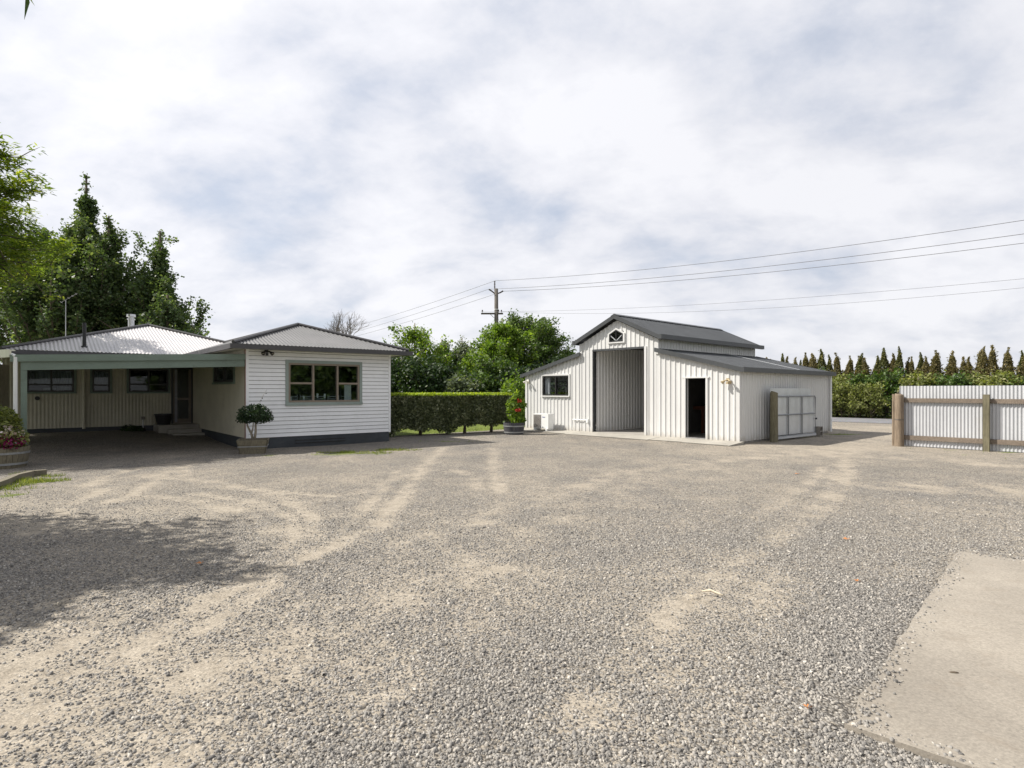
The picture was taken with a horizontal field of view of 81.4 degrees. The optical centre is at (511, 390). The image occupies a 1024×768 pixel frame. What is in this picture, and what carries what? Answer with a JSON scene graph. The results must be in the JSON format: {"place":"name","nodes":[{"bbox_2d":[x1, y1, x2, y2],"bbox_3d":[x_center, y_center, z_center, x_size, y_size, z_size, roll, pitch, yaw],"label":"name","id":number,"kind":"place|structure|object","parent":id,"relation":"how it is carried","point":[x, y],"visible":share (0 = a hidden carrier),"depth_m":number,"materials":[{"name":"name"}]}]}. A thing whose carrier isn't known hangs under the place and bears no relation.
{"place":"outdoors","nodes":[
{"label":"outdoors","id":0,"kind":"place"},
{"bbox_2d":[0,413,1023,767],"bbox_3d":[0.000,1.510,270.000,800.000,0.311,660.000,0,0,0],"label":"ground","id":1,"kind":"structure","parent":0,"point":[862,461],"depth_m":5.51,"materials":[{"name":"beige gravel"}]},
{"bbox_2d":[0,445,30,468],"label":"half barrel","id":2,"kind":"object","parent":1,"relation":"on","point":[14,458],"visible":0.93,"depth_m":12.61,"materials":[{"name":"brown wood"}]},
{"bbox_2d":[0,406,29,449],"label":"flowering plant","id":3,"kind":"object","parent":2,"relation":"in","point":[12,432],"visible":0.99,"depth_m":12.68,"materials":[{"name":"green plant"}]},
{"bbox_2d":[0,287,45,363],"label":"dark tree","id":4,"kind":"object","parent":1,"relation":"on","point":[5,339],"visible":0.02,"depth_m":35.48,"materials":[{"name":"green plant"}]},
{"bbox_2d":[0,469,46,486],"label":"kerb","id":5,"kind":"structure","parent":1,"relation":"on","point":[12,478],"depth_m":11.05,"materials":[{"name":"grey concrete"}]},
{"bbox_2d":[24,0,34,18],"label":"overhanging tree","id":6,"kind":"object","parent":1,"relation":"on","point":[27,2],"visible":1,"depth_m":2.58,"materials":[{"name":"green plant"}]},
{"bbox_2d":[0,122,84,301],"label":"leafy tree","id":7,"kind":"object","parent":1,"relation":"on","point":[11,192],"visible":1,"depth_m":18.67,"materials":[{"name":"green plant"}]},
{"bbox_2d":[0,245,137,352],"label":"dark tree","id":8,"kind":"object","parent":1,"relation":"on","point":[23,310],"visible":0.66,"depth_m":31.67,"materials":[{"name":"green plant"}]},
{"bbox_2d":[0,171,178,340],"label":"dark tree","id":9,"kind":"object","parent":1,"relation":"on","point":[91,255],"visible":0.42,"depth_m":34.67,"materials":[{"name":"green plant"}]},
{"bbox_2d":[76,213,138,352],"bbox_3d":[-23.502,-4.378,35.047,4.292,12.058,4.212,0,0,-28],"label":"dark tree","id":10,"kind":"object","parent":1,"relation":"on","point":[115,311],"visible":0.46,"depth_m":34.61,"materials":[{"name":"green plant"}]},
{"bbox_2d":[0,349,245,444],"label":"carport","id":11,"kind":"object","parent":1,"relation":"on","point":[92,361],"visible":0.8,"depth_m":14.54,"materials":[{"name":"green paint"}]},
{"bbox_2d":[116,286,140,324],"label":"dark tree","id":12,"kind":"object","parent":1,"relation":"on","point":[135,303],"visible":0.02,"depth_m":36.61,"materials":[{"name":"green plant"}]},
{"bbox_2d":[120,424,142,430],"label":"plant","id":13,"kind":"object","parent":1,"relation":"on","point":[133,427],"visible":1,"depth_m":19.95,"materials":[{"name":"green plant"}]},
{"bbox_2d":[110,229,212,352],"bbox_3d":[-20.559,-3.916,35.074,5.416,11.138,5.117,0,0,16],"label":"dark tree","id":14,"kind":"object","parent":1,"relation":"on","point":[159,280],"visible":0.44,"depth_m":34.68,"materials":[{"name":"green plant"}]},
{"bbox_2d":[132,291,210,353],"bbox_3d":[-19.112,-1.916,32.927,4.518,7.136,4.614,0,0,-23],"label":"dark tree","id":15,"kind":"object","parent":1,"relation":"on","point":[171,317],"visible":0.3,"depth_m":32.68,"materials":[{"name":"green plant"}]},
{"bbox_2d":[0,293,412,448],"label":"house","id":16,"kind":"structure","parent":1,"relation":"on","point":[323,387],"depth_m":19.16,"materials":[{"name":"white wood"}]},
{"bbox_2d":[27,369,76,393],"bbox_3d":[-14.907,-0.325,19.243,1.330,0.850,0.130,0,0,-39],"label":"window","id":17,"kind":"structure","parent":16,"relation":"in","point":[51,384],"depth_m":19.25,"materials":[{"name":"green paint"}]},
{"bbox_2d":[90,369,111,392],"bbox_3d":[-13.865,-0.325,20.093,0.615,0.850,0.130,0,0,-39],"label":"window","id":18,"kind":"structure","parent":16,"relation":"in","point":[109,371],"depth_m":20.07,"materials":[{"name":"green paint"}]},
{"bbox_2d":[127,368,170,392],"bbox_3d":[-12.792,-0.355,20.968,1.324,0.910,0.130,0,0,-39],"label":"window","id":19,"kind":"structure","parent":16,"relation":"in","point":[167,384],"depth_m":20.96,"materials":[{"name":"green paint"}]},
{"bbox_2d":[154,414,172,424],"bbox_3d":[-12.164,1.005,20.776,0.580,0.370,0.580,0,0,0],"label":"plastic tub","id":20,"kind":"object","parent":16,"relation":"on","point":[163,419],"visible":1,"depth_m":20.58,"materials":[{"name":"black plastic"}]},
{"bbox_2d":[171,367,192,423],"bbox_3d":[-11.997,0.170,21.629,0.695,2.040,0.130,0,0,-39],"label":"door","id":21,"kind":"structure","parent":16,"relation":"in","point":[174,398],"depth_m":21.57,"materials":[{"name":"wood"}]},
{"bbox_2d":[212,367,234,384],"bbox_3d":[-8.883,-0.530,18.355,0.135,0.680,2.500,0,0,-39],"label":"window","id":22,"kind":"structure","parent":16,"relation":"in","point":[224,381],"depth_m":18.35,"materials":[{"name":"green paint"}]},
{"bbox_2d":[261,350,273,355],"bbox_3d":[-6.845,-1.067,16.659,0.366,0.186,0.205,0,0,-39],"label":"security light","id":23,"kind":"object","parent":16,"relation":"attached to","point":[267,352],"visible":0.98,"depth_m":16.68,"materials":[{"name":"black plastic"}]},
{"bbox_2d":[285,360,362,405],"bbox_3d":[-5.623,-0.223,17.907,2.360,1.325,0.135,0,0,-39],"label":"window","id":24,"kind":"structure","parent":16,"relation":"in","point":[287,362],"depth_m":17.80,"materials":[{"name":"green paint"}]},
{"bbox_2d":[236,438,269,453],"bbox_3d":[-6.830,1.470,15.720,0.760,0.360,0.760,0,0,-19],"label":"wooden planter","id":25,"kind":"object","parent":1,"relation":"on","point":[250,446],"visible":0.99,"depth_m":15.42,"materials":[{"name":"brown wood"}]},
{"bbox_2d":[235,389,273,439],"bbox_3d":[-6.808,0.673,15.732,1.034,1.408,0.724,0,0,0],"label":"potted shrub","id":26,"kind":"object","parent":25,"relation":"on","point":[255,414],"visible":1,"depth_m":15.63,"materials":[{"name":"green plant"}]},
{"bbox_2d":[324,311,368,335],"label":"bare tree","id":27,"kind":"object","parent":1,"relation":"on","point":[336,325],"visible":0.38,"depth_m":32.04,"materials":[{"name":"grey plant"}]},
{"bbox_2d":[391,352,423,392],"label":"shrub","id":28,"kind":"object","parent":1,"relation":"on","point":[396,363],"visible":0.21,"depth_m":31.22,"materials":[{"name":"green plant"}]},
{"bbox_2d":[382,321,454,390],"bbox_3d":[-5.679,-1.160,34.198,4.908,5.621,4.430,0,0,-11],"label":"garden tree","id":29,"kind":"object","parent":1,"relation":"on","point":[418,339],"visible":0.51,"depth_m":33.64,"materials":[{"name":"green plant"}]},
{"bbox_2d":[392,353,450,392],"bbox_3d":[-4.479,-0.216,31.107,3.464,3.742,3.778,0,0,-25],"label":"shrub","id":30,"kind":"object","parent":1,"relation":"on","point":[426,377],"visible":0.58,"depth_m":30.27,"materials":[{"name":"green plant"}]},
{"bbox_2d":[421,339,458,368],"bbox_3d":[-4.560,-0.869,36.932,3.409,5.042,2.836,0,0,1],"label":"garden tree","id":31,"kind":"object","parent":1,"relation":"on","point":[447,350],"visible":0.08,"depth_m":36.66,"materials":[{"name":"green plant"}]},
{"bbox_2d":[389,392,511,436],"bbox_3d":[-2.589,0.877,22.508,5.721,1.669,1.063,0,0,-33],"label":"hedge","id":32,"kind":"object","parent":1,"relation":"on","point":[421,412],"visible":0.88,"depth_m":22.16,"materials":[{"name":"green plant"}]},
{"bbox_2d":[431,358,470,387],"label":"shrub","id":33,"kind":"object","parent":1,"relation":"on","point":[454,369],"visible":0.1,"depth_m":32.57,"materials":[{"name":"green plant"}]},
{"bbox_2d":[448,335,473,365],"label":"garden tree","id":34,"kind":"object","parent":1,"relation":"on","point":[462,347],"visible":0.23,"depth_m":37.63,"materials":[{"name":"green plant"}]},
{"bbox_2d":[443,372,486,392],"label":"shrub","id":35,"kind":"object","parent":1,"relation":"on","point":[458,384],"visible":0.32,"depth_m":29.53,"materials":[{"name":"green plant"}]},
{"bbox_2d":[450,365,499,392],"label":"shrub","id":36,"kind":"object","parent":1,"relation":"on","point":[481,375],"visible":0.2,"depth_m":30.49,"materials":[{"name":"green plant"}]},
{"bbox_2d":[457,349,499,374],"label":"garden tree","id":37,"kind":"object","parent":1,"relation":"on","point":[467,360],"visible":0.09,"depth_m":33.66,"materials":[{"name":"green plant"}]},
{"bbox_2d":[481,281,503,325],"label":"power pole","id":38,"kind":"object","parent":1,"relation":"on","point":[496,309],"visible":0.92,"depth_m":45.88,"materials":[{"name":"grey concrete"}]},
{"bbox_2d":[501,279,1016,311],"bbox_3d":[12.154,-5.482,34.300,37.385,1.217,0.014,0,0,39],"label":"power line","id":39,"kind":"object","parent":38,"relation":"attached to","point":[763,300],"visible":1,"depth_m":32.47,"materials":[{"name":"metal"}]},
{"bbox_2d":[495,220,1023,280],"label":"power line","id":40,"kind":"object","parent":38,"relation":"attached to","point":[778,254],"visible":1,"depth_m":32.72,"materials":[{"name":"metal"}]},
{"bbox_2d":[502,234,1020,288],"bbox_3d":[12.450,-7.319,34.300,36.924,1.017,0.026,0,0,39],"label":"power line","id":41,"kind":"object","parent":38,"relation":"attached to","point":[781,264],"visible":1,"depth_m":32.10,"materials":[{"name":"metal"}]},
{"bbox_2d":[520,288,1016,313],"bbox_3d":[13.300,-5.325,34.600,36.329,1.532,0.014,0,0,39],"label":"power line","id":42,"kind":"object","parent":38,"relation":"attached to","point":[743,309],"visible":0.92,"depth_m":35.30,"materials":[{"name":"metal"}]},
{"bbox_2d":[518,243,1022,290],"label":"power line","id":43,"kind":"object","parent":38,"relation":"attached to","point":[787,270],"visible":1,"depth_m":32.94,"materials":[{"name":"metal"}]},
{"bbox_2d":[468,349,519,391],"bbox_3d":[-1.035,-0.270,31.883,4.064,3.843,3.749,0,0,0],"label":"shrub","id":44,"kind":"object","parent":1,"relation":"on","point":[482,359],"visible":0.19,"depth_m":31.38,"materials":[{"name":"green plant"}]},
{"bbox_2d":[466,318,540,368],"bbox_3d":[-0.534,-1.355,35.010,4.414,6.011,4.105,0,0,-40],"label":"garden tree","id":45,"kind":"object","parent":1,"relation":"on","point":[501,338],"visible":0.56,"depth_m":34.40,"materials":[{"name":"green plant"}]},
{"bbox_2d":[0,427,1013,497],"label":"grass","id":46,"kind":"structure","parent":1,"relation":"on","point":[30,481],"depth_m":11.28,"materials":[{"name":"green plant"}]},
{"bbox_2d":[499,368,524,422],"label":"shrub","id":47,"kind":"object","parent":1,"relation":"on","point":[512,386],"visible":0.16,"depth_m":28.11,"materials":[{"name":"green plant"}]},
{"bbox_2d":[503,422,524,434],"bbox_3d":[0.072,1.430,22.400,0.805,0.440,0.805,0,0,0],"label":"half barrel","id":48,"kind":"object","parent":1,"relation":"on","point":[510,428],"visible":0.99,"depth_m":22.08,"materials":[{"name":"wood"}]},
{"bbox_2d":[505,389,526,422],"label":"flowering plant","id":49,"kind":"object","parent":48,"relation":"in","point":[514,401],"visible":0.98,"depth_m":22.38,"materials":[{"name":"green plant"}]},
{"bbox_2d":[484,361,559,422],"bbox_3d":[0.423,0.066,30.732,4.120,3.168,3.544,0,0,0],"label":"shrub","id":50,"kind":"object","parent":1,"relation":"on","point":[504,376],"visible":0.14,"depth_m":30.25,"materials":[{"name":"green plant"}]},
{"bbox_2d":[482,308,574,366],"bbox_3d":[1.243,-1.737,38.156,6.259,6.777,5.564,0,0,18],"label":"round tree","id":51,"kind":"object","parent":1,"relation":"on","point":[544,332],"visible":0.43,"depth_m":36.90,"materials":[{"name":"green plant"}]},
{"bbox_2d":[518,353,565,393],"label":"shrub","id":52,"kind":"object","parent":1,"relation":"on","point":[556,357],"visible":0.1,"depth_m":34.63,"materials":[{"name":"green plant"}]},
{"bbox_2d":[545,361,564,393],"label":"shrub","id":53,"kind":"object","parent":1,"relation":"on","point":[561,389],"visible":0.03,"depth_m":33.06,"materials":[{"name":"green plant"}]},
{"bbox_2d":[702,589,724,595],"bbox_3d":[1.616,1.617,4.780,0.182,0.035,0.026,0,0,35],"label":"bark strip","id":54,"kind":"object","parent":1,"relation":"on","point":[711,590],"visible":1,"depth_m":4.78,"materials":[{"name":"beige plant"}]},
{"bbox_2d":[770,391,777,441],"bbox_3d":[8.355,0.934,18.982,0.250,1.832,0.250,0,0,0],"label":"timber post","id":55,"kind":"object","parent":1,"relation":"on","point":[773,416],"visible":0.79,"depth_m":18.88,"materials":[{"name":"brown wood"}]},
{"bbox_2d":[769,388,816,438],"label":"farm gate","id":56,"kind":"structure","parent":1,"relation":"on","point":[796,413],"depth_m":20.23,"materials":[{"name":"grey metal"}]},
{"bbox_2d":[802,352,808,366],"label":"cypress tree","id":57,"kind":"object","parent":1,"relation":"on","point":[805,361],"visible":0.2,"depth_m":41.31,"materials":[{"name":"green plant"}]},
{"bbox_2d":[807,353,817,367],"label":"cypress tree","id":58,"kind":"object","parent":1,"relation":"on","point":[811,362],"visible":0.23,"depth_m":41.01,"materials":[{"name":"green plant"}]},
{"bbox_2d":[816,349,825,369],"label":"cypress tree","id":59,"kind":"object","parent":1,"relation":"on","point":[821,361],"visible":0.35,"depth_m":40.64,"materials":[{"name":"green plant"}]},
{"bbox_2d":[826,354,832,371],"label":"cypress tree","id":60,"kind":"object","parent":1,"relation":"on","point":[829,367],"visible":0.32,"depth_m":40.31,"materials":[{"name":"green plant"}]},
{"bbox_2d":[832,378,839,413],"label":"shrub","id":61,"kind":"object","parent":1,"relation":"on","point":[833,397],"visible":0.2,"depth_m":36.18,"materials":[{"name":"green plant"}]},
{"bbox_2d":[832,352,843,413],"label":"cypress tree","id":62,"kind":"object","parent":1,"relation":"on","point":[836,365],"visible":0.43,"depth_m":39.70,"materials":[{"name":"green plant"}]},
{"bbox_2d":[832,372,851,415],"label":"shrub","id":63,"kind":"object","parent":1,"relation":"on","point":[840,377],"visible":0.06,"depth_m":37.59,"materials":[{"name":"green plant"}]},
{"bbox_2d":[832,380,855,416],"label":"shrub","id":64,"kind":"object","parent":1,"relation":"on","point":[839,394],"visible":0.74,"depth_m":35.91,"materials":[{"name":"green plant"}]},
{"bbox_2d":[844,356,853,414],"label":"cypress tree","id":65,"kind":"object","parent":1,"relation":"on","point":[850,365],"visible":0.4,"depth_m":39.22,"materials":[{"name":"green plant"}]},
{"bbox_2d":[842,381,872,417],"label":"shrub","id":66,"kind":"object","parent":1,"relation":"on","point":[852,397],"visible":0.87,"depth_m":35.29,"materials":[{"name":"green plant"}]},
{"bbox_2d":[854,353,869,413],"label":"cypress tree","id":67,"kind":"object","parent":1,"relation":"on","point":[859,364],"visible":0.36,"depth_m":38.88,"materials":[{"name":"green plant"}]},
{"bbox_2d":[856,357,873,415],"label":"cypress tree","id":68,"kind":"object","parent":1,"relation":"on","point":[865,366],"visible":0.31,"depth_m":38.42,"materials":[{"name":"green plant"}]},
{"bbox_2d":[842,370,888,416],"bbox_3d":[21.758,0.195,37.179,2.998,2.911,3.128,0,0,0],"label":"shrub","id":69,"kind":"object","parent":1,"relation":"on","point":[857,379],"visible":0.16,"depth_m":36.72,"materials":[{"name":"green plant"}]},
{"bbox_2d":[854,379,890,417],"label":"shrub","id":70,"kind":"object","parent":1,"relation":"on","point":[874,400],"visible":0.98,"depth_m":34.76,"materials":[{"name":"green plant"}]},
{"bbox_2d":[868,355,883,415],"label":"cypress tree","id":71,"kind":"object","parent":1,"relation":"on","point":[876,363],"visible":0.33,"depth_m":38.19,"materials":[{"name":"green plant"}]},
{"bbox_2d":[873,348,889,415],"bbox_3d":[23.715,-0.564,37.958,1.406,4.429,1.195,0,0,6],"label":"cypress tree","id":72,"kind":"object","parent":1,"relation":"on","point":[884,361],"visible":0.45,"depth_m":37.85,"materials":[{"name":"green plant"}]},
{"bbox_2d":[862,366,912,417],"bbox_3d":[22.858,0.042,36.283,3.113,3.236,2.925,0,0,-45],"label":"shrub","id":73,"kind":"object","parent":1,"relation":"on","point":[892,385],"visible":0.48,"depth_m":35.68,"materials":[{"name":"green plant"}]},
{"bbox_2d":[881,353,897,414],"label":"cypress tree","id":74,"kind":"object","parent":1,"relation":"on","point":[892,364],"visible":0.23,"depth_m":37.70,"materials":[{"name":"green plant"}]},
{"bbox_2d":[888,346,903,413],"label":"cypress tree","id":75,"kind":"object","parent":1,"relation":"on","point":[899,362],"visible":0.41,"depth_m":37.04,"materials":[{"name":"green plant"}]},
{"bbox_2d":[904,357,909,376],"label":"cypress tree","id":76,"kind":"object","parent":1,"relation":"on","point":[907,365],"visible":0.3,"depth_m":37.02,"materials":[{"name":"green plant"}]},
{"bbox_2d":[908,356,914,376],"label":"cypress tree","id":77,"kind":"object","parent":1,"relation":"on","point":[911,365],"visible":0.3,"depth_m":36.77,"materials":[{"name":"green plant"}]},
{"bbox_2d":[885,370,948,406],"bbox_3d":[23.867,0.312,34.834,3.109,3.120,3.709,0,0,0],"label":"shrub","id":78,"kind":"object","parent":1,"relation":"on","point":[921,379],"visible":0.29,"depth_m":34.59,"materials":[{"name":"green plant"}]},
{"bbox_2d":[916,352,923,372],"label":"cypress tree","id":79,"kind":"object","parent":1,"relation":"on","point":[920,362],"visible":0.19,"depth_m":36.51,"materials":[{"name":"green plant"}]},
{"bbox_2d":[825,366,1023,415],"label":"hedge","id":80,"kind":"object","parent":1,"relation":"on","point":[1017,369],"visible":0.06,"depth_m":35.33,"materials":[{"name":"green plant"}]},
{"bbox_2d":[919,356,929,376],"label":"cypress tree","id":81,"kind":"object","parent":1,"relation":"on","point":[926,365],"visible":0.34,"depth_m":36.17,"materials":[{"name":"green plant"}]},
{"bbox_2d":[926,350,940,378],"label":"cypress tree","id":82,"kind":"object","parent":1,"relation":"on","point":[935,360],"visible":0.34,"depth_m":35.63,"materials":[{"name":"green plant"}]},
{"bbox_2d":[945,350,958,376],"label":"cypress tree","id":83,"kind":"object","parent":1,"relation":"on","point":[952,363],"visible":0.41,"depth_m":35.27,"materials":[{"name":"green plant"}]},
{"bbox_2d":[926,370,978,385],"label":"shrub","id":84,"kind":"object","parent":1,"relation":"on","point":[954,380],"visible":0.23,"depth_m":33.27,"materials":[{"name":"green plant"}]},
{"bbox_2d":[892,385,1023,451],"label":"corrugated fence","id":85,"kind":"object","parent":1,"relation":"on","point":[987,418],"visible":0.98,"depth_m":16.61,"materials":[{"name":"grey metal"}]},
{"bbox_2d":[959,356,966,378],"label":"cypress tree","id":86,"kind":"object","parent":1,"relation":"on","point":[963,364],"visible":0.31,"depth_m":34.88,"materials":[{"name":"green plant"}]},
{"bbox_2d":[963,356,973,377],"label":"cypress tree","id":87,"kind":"object","parent":1,"relation":"on","point":[968,365],"visible":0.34,"depth_m":34.59,"materials":[{"name":"green plant"}]},
{"bbox_2d":[973,349,985,377],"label":"cypress tree","id":88,"kind":"object","parent":1,"relation":"on","point":[978,356],"visible":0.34,"depth_m":34.46,"materials":[{"name":"green plant"}]},
{"bbox_2d":[977,345,988,381],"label":"cypress tree","id":89,"kind":"object","parent":1,"relation":"on","point":[983,360],"visible":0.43,"depth_m":34.09,"materials":[{"name":"green plant"}]},
{"bbox_2d":[985,344,999,381],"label":"cypress tree","id":90,"kind":"object","parent":1,"relation":"on","point":[992,360],"visible":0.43,"depth_m":33.77,"materials":[{"name":"green plant"}]},
{"bbox_2d":[966,369,1023,385],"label":"shrub","id":91,"kind":"object","parent":1,"relation":"on","point":[996,381],"visible":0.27,"depth_m":32.06,"materials":[{"name":"green plant"}]},
{"bbox_2d":[1002,347,1014,379],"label":"cypress tree","id":92,"kind":"object","parent":1,"relation":"on","point":[1007,358],"visible":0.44,"depth_m":33.47,"materials":[{"name":"green plant"}]},
{"bbox_2d":[1005,355,1015,383],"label":"cypress tree","id":93,"kind":"object","parent":1,"relation":"on","point":[1011,364],"visible":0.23,"depth_m":33.30,"materials":[{"name":"green plant"}]},
{"bbox_2d":[1004,375,1023,384],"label":"shrub","id":94,"kind":"object","parent":1,"relation":"on","point":[1020,383],"visible":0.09,"depth_m":31.46,"materials":[{"name":"green plant"}]},
{"bbox_2d":[1016,350,1023,375],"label":"cypress tree","id":95,"kind":"object","parent":1,"relation":"on","point":[1020,360],"visible":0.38,"depth_m":33.12,"materials":[{"name":"green plant"}]},
{"bbox_2d":[0,0,1023,375],"label":"sky","id":96,"kind":"structure","parent":0,"point":[308,162],"materials":[{"name":"white"}]},
{"bbox_2d":[524,427,743,446],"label":"concrete apron pavement","id":97,"kind":"structure","parent":0,"point":[662,438],"depth_m":20.22,"materials":[{"name":"beige concrete"}]},
{"bbox_2d":[533,413,552,430],"bbox_3d":[1.247,1.260,23.792,0.360,0.660,0.820,0,0,-43],"label":"heat pump","id":98,"kind":"object","parent":97,"relation":"on","point":[543,421],"visible":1,"depth_m":23.62,"materials":[{"name":"white plastic"}]},
{"bbox_2d":[520,314,835,442],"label":"barn","id":99,"kind":"structure","parent":0,"point":[621,374],"depth_m":22.04,"materials":[{"name":"white metal"}]},
{"bbox_2d":[541,374,569,396],"bbox_3d":[1.751,-0.195,23.885,0.135,0.910,1.550,0,0,-43],"label":"window","id":100,"kind":"structure","parent":99,"relation":"in","point":[543,376],"depth_m":23.87,"materials":[{"name":"white metal"}]},
{"bbox_2d":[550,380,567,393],"bbox_3d":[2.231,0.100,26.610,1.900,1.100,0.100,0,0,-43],"label":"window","id":101,"kind":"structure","parent":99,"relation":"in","point":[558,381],"depth_m":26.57,"materials":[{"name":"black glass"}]},
{"bbox_2d":[608,328,624,343],"bbox_3d":[3.794,-1.995,21.646,0.065,0.554,0.756,0,0,-43],"label":"gable window","id":102,"kind":"structure","parent":99,"relation":"in","point":[616,330],"depth_m":21.63,"materials":[{"name":"white metal"}]},
{"bbox_2d":[693,406,704,432],"bbox_3d":[7.503,1.070,21.629,0.750,0.980,1.600,0,0,-43],"label":"workbench","id":103,"kind":"object","parent":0,"point":[702,408],"visible":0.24,"depth_m":21.70,"materials":[{"name":"brown wood"}]},
{"bbox_2d":[815,426,822,436],"bbox_3d":[11.052,1.474,21.443,0.180,0.351,0.360,0,0,41],"label":"concrete block","id":104,"kind":"object","parent":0,"point":[819,431],"depth_m":21.33,"materials":[{"name":"grey concrete"}]},
{"bbox_2d":[832,417,891,423],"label":"road","id":105,"kind":"structure","parent":0,"point":[862,420],"depth_m":31.80,"materials":[{"name":"grey asphalt"}]},
{"bbox_2d":[844,551,1023,767],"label":"concrete pavement","id":106,"kind":"structure","parent":0,"point":[974,707],"depth_m":3.37,"materials":[{"name":"beige concrete"}]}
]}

